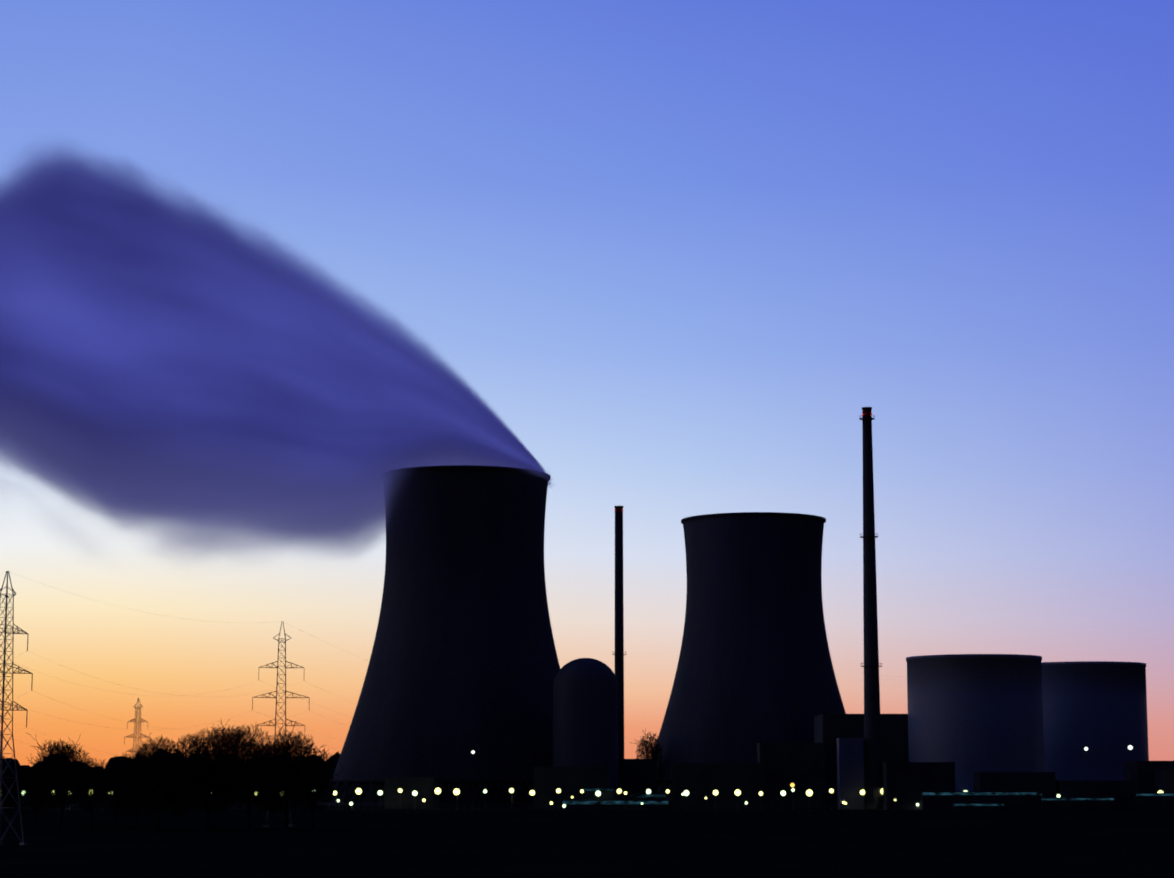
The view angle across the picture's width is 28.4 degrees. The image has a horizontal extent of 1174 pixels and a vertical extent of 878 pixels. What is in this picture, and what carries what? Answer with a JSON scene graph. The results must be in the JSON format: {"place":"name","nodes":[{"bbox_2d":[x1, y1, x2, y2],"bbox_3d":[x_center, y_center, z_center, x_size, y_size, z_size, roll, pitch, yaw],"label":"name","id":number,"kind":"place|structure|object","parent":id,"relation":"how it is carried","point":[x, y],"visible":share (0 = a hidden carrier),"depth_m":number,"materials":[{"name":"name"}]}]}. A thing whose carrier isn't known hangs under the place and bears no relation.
{"place":"outdoors","nodes":[
{"label":"outdoors","id":0,"kind":"place"},
{"bbox_2d":[2,809,148,809],"bbox_3d":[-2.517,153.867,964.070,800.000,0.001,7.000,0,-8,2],"label":"perimeter road","id":1,"kind":"structure","parent":0,"point":[66,809],"depth_m":973.04,"materials":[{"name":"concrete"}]},
{"bbox_2d":[0,792,1173,877],"bbox_3d":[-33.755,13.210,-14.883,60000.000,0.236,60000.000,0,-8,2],"label":"ground","id":2,"kind":"structure","parent":0,"point":[452,842],"depth_m":501.68,"materials":[{"name":"soil"}]},
{"bbox_2d":[0,571,32,845],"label":"pylon","id":3,"kind":"object","parent":2,"relation":"on","point":[4,663],"visible":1,"depth_m":494.88,"materials":[{"name":"metal"}]},
{"bbox_2d":[4,572,899,774],"bbox_3d":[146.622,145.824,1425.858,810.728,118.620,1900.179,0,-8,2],"label":"conductors","id":4,"kind":"object","parent":3,"relation":"on","point":[223,696],"visible":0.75,"depth_m":611.87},
{"bbox_2d":[27,733,93,827],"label":"bare tree","id":5,"kind":"object","parent":2,"relation":"on","point":[61,782],"visible":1,"depth_m":644.66,"materials":[{"name":"black plant"}]},
{"bbox_2d":[70,757,114,826],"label":"bare tree","id":6,"kind":"object","parent":2,"relation":"on","point":[93,788],"visible":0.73,"depth_m":658.36,"materials":[{"name":"black plant"}]},
{"bbox_2d":[109,752,160,827],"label":"bare tree","id":7,"kind":"object","parent":2,"relation":"on","point":[120,778],"visible":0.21,"depth_m":650.23,"materials":[{"name":"black plant"}]},
{"bbox_2d":[124,698,149,758],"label":"pylon","id":8,"kind":"object","parent":2,"relation":"on","point":[137,723],"visible":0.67,"depth_m":1152.92,"materials":[{"name":"metal"}]},
{"bbox_2d":[112,733,204,829],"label":"bare tree","id":9,"kind":"object","parent":2,"relation":"on","point":[156,798],"visible":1,"depth_m":620.31,"materials":[{"name":"black plant"}]},
{"bbox_2d":[168,720,252,828],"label":"bare tree","id":10,"kind":"object","parent":2,"relation":"on","point":[203,745],"visible":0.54,"depth_m":629.96,"materials":[{"name":"black plant"}]},
{"bbox_2d":[208,721,300,829],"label":"bare tree","id":11,"kind":"object","parent":2,"relation":"on","point":[260,761],"visible":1,"depth_m":626.44,"materials":[{"name":"black plant"}]},
{"bbox_2d":[252,623,309,827],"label":"pylon","id":12,"kind":"object","parent":2,"relation":"on","point":[275,724],"visible":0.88,"depth_m":660.12,"materials":[{"name":"metal"}]},
{"bbox_2d":[257,721,324,827],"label":"bare tree","id":13,"kind":"object","parent":2,"relation":"on","point":[295,747],"visible":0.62,"depth_m":640.31,"materials":[{"name":"black plant"}]},
{"bbox_2d":[292,745,342,826],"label":"bare tree","id":14,"kind":"object","parent":2,"relation":"on","point":[324,772],"visible":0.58,"depth_m":652.44,"materials":[{"name":"black plant"}]},
{"bbox_2d":[0,749,671,792],"bbox_3d":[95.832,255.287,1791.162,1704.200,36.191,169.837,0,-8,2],"label":"woodland","id":15,"kind":"object","parent":2,"relation":"on","point":[21,771],"visible":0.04,"depth_m":1794.90,"materials":[{"name":"black plant"}]},
{"bbox_2d":[315,465,559,806],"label":"cooling tower","id":16,"kind":"structure","parent":2,"relation":"on","point":[464,610],"depth_m":1098.05,"materials":[{"name":"concrete"}]},
{"bbox_2d":[91,793,917,809],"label":"lamp posts","id":17,"kind":"object","parent":2,"relation":"on","point":[572,803],"visible":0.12,"depth_m":975.26,"materials":[{"name":"black metal"}]},
{"bbox_2d":[23,788,1163,807],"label":"lights","id":18,"kind":"object","parent":17,"relation":"on","point":[619,791],"visible":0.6,"depth_m":972.14},
{"bbox_2d":[553,658,618,799],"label":"containment dome","id":19,"kind":"structure","parent":2,"relation":"on","point":[585,712],"depth_m":1062.20,"materials":[{"name":"concrete"}]},
{"bbox_2d":[612,506,625,758],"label":"slim stack","id":20,"kind":"object","parent":2,"relation":"on","point":[619,654],"visible":0.73,"depth_m":1182.96,"materials":[{"name":"concrete"}]},
{"bbox_2d":[629,728,667,788],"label":"bare tree","id":21,"kind":"object","parent":2,"relation":"on","point":[649,749],"visible":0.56,"depth_m":1292.78,"materials":[{"name":"black plant"}]},
{"bbox_2d":[653,512,845,800],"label":"cooling tower","id":22,"kind":"structure","parent":2,"relation":"on","point":[754,666],"depth_m":1300.81,"materials":[{"name":"concrete"}]},
{"bbox_2d":[384,714,1173,809],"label":"industrial buildings","id":23,"kind":"structure","parent":2,"relation":"on","point":[827,760],"depth_m":999.29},
{"bbox_2d":[563,788,1173,810],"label":"low buildings","id":24,"kind":"structure","parent":2,"relation":"on","point":[983,801],"depth_m":945.07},
{"bbox_2d":[859,407,882,809],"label":"tall stack","id":25,"kind":"object","parent":2,"relation":"on","point":[872,761],"visible":1,"depth_m":983.41,"materials":[{"name":"concrete"}]},
{"bbox_2d":[906,654,1043,791],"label":"storage tank","id":26,"kind":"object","parent":2,"relation":"on","point":[969,714],"depth_m":1003.55,"materials":[{"name":"metal"}]},
{"bbox_2d":[0,0,1173,766],"label":"sky","id":27,"kind":"structure","parent":0,"point":[262,262],"materials":[{"name":"blue"}]},
{"bbox_2d":[1041,661,1148,779],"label":"storage tank","id":28,"kind":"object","parent":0,"point":[1098,709],"depth_m":1068.88,"materials":[{"name":"metal"}]}
]}

